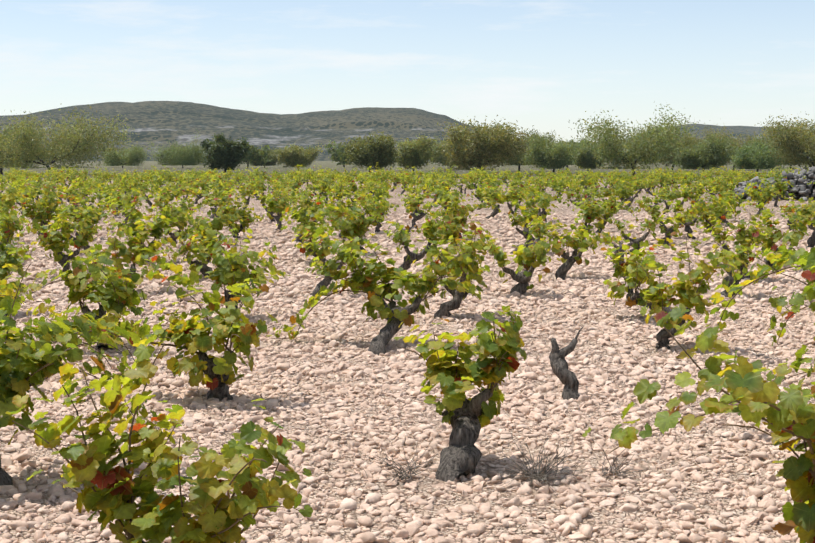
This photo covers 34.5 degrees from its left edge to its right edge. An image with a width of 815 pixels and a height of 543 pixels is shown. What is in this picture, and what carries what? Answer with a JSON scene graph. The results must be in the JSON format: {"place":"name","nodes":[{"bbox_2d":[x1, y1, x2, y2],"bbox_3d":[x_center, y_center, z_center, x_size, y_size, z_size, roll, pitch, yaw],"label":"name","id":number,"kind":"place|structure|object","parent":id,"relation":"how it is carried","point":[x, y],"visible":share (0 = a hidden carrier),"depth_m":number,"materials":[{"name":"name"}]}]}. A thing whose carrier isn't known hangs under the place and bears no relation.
{"place":"outdoors","nodes":[
{"label":"outdoors","id":0,"kind":"place"},
{"bbox_2d":[0,101,619,160],"bbox_3d":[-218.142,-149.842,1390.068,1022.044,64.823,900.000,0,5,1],"label":"hill","id":1,"kind":"structure","parent":0,"point":[180,122],"depth_m":1164.30,"materials":[{"name":"green plant"}]},
{"bbox_2d":[0,160,814,542],"bbox_3d":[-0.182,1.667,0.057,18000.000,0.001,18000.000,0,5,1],"label":"ground","id":2,"kind":"structure","parent":0,"point":[426,484],"depth_m":9.15,"materials":[{"name":"beige soil"}]},
{"bbox_2d":[0,211,814,542],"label":"ground stones","id":3,"kind":"object","parent":2,"relation":"on","point":[524,399],"visible":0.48,"depth_m":8.88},
{"bbox_2d":[0,175,814,542],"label":"vine trunks","id":4,"kind":"object","parent":2,"relation":"on","point":[460,453],"visible":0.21,"depth_m":13.45,"materials":[{"name":"wood"}]},
{"bbox_2d":[0,227,814,542],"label":"vine leaves","id":5,"kind":"object","parent":4,"relation":"attached to","point":[154,517],"visible":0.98,"depth_m":6.40,"materials":[{"name":"green plant"}]},
{"bbox_2d":[0,175,814,307],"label":"vine leaves","id":6,"kind":"object","parent":4,"relation":"attached to","point":[223,273],"visible":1,"depth_m":18.62,"materials":[{"name":"green plant"}]},
{"bbox_2d":[0,162,814,225],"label":"vine leaves","id":7,"kind":"object","parent":4,"relation":"attached to","point":[438,184],"visible":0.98,"depth_m":48.40,"materials":[{"name":"green plant"}]},
{"bbox_2d":[357,423,651,496],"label":"dry weeds","id":8,"kind":"object","parent":2,"relation":"on","point":[540,476],"visible":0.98,"depth_m":6.78,"materials":[{"name":"plant"}]},
{"bbox_2d":[729,167,814,200],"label":"stone pile","id":9,"kind":"object","parent":2,"relation":"on","point":[802,188],"visible":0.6,"depth_m":52.95,"materials":[{"name":"grey stone"}]},
{"bbox_2d":[0,183,814,542],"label":"vine shoots","id":10,"kind":"object","parent":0,"point":[128,535],"visible":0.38,"depth_m":8.72,"materials":[{"name":"green plant"}]},
{"bbox_2d":[0,0,814,141],"label":"sky","id":11,"kind":"structure","parent":0,"point":[543,64],"materials":[{"name":"blue"}]},
{"bbox_2d":[616,124,814,154],"bbox_3d":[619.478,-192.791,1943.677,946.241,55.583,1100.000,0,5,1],"label":"hill","id":12,"kind":"structure","parent":0,"point":[738,130],"depth_m":1792.22,"materials":[{"name":"green plant"}]}
]}

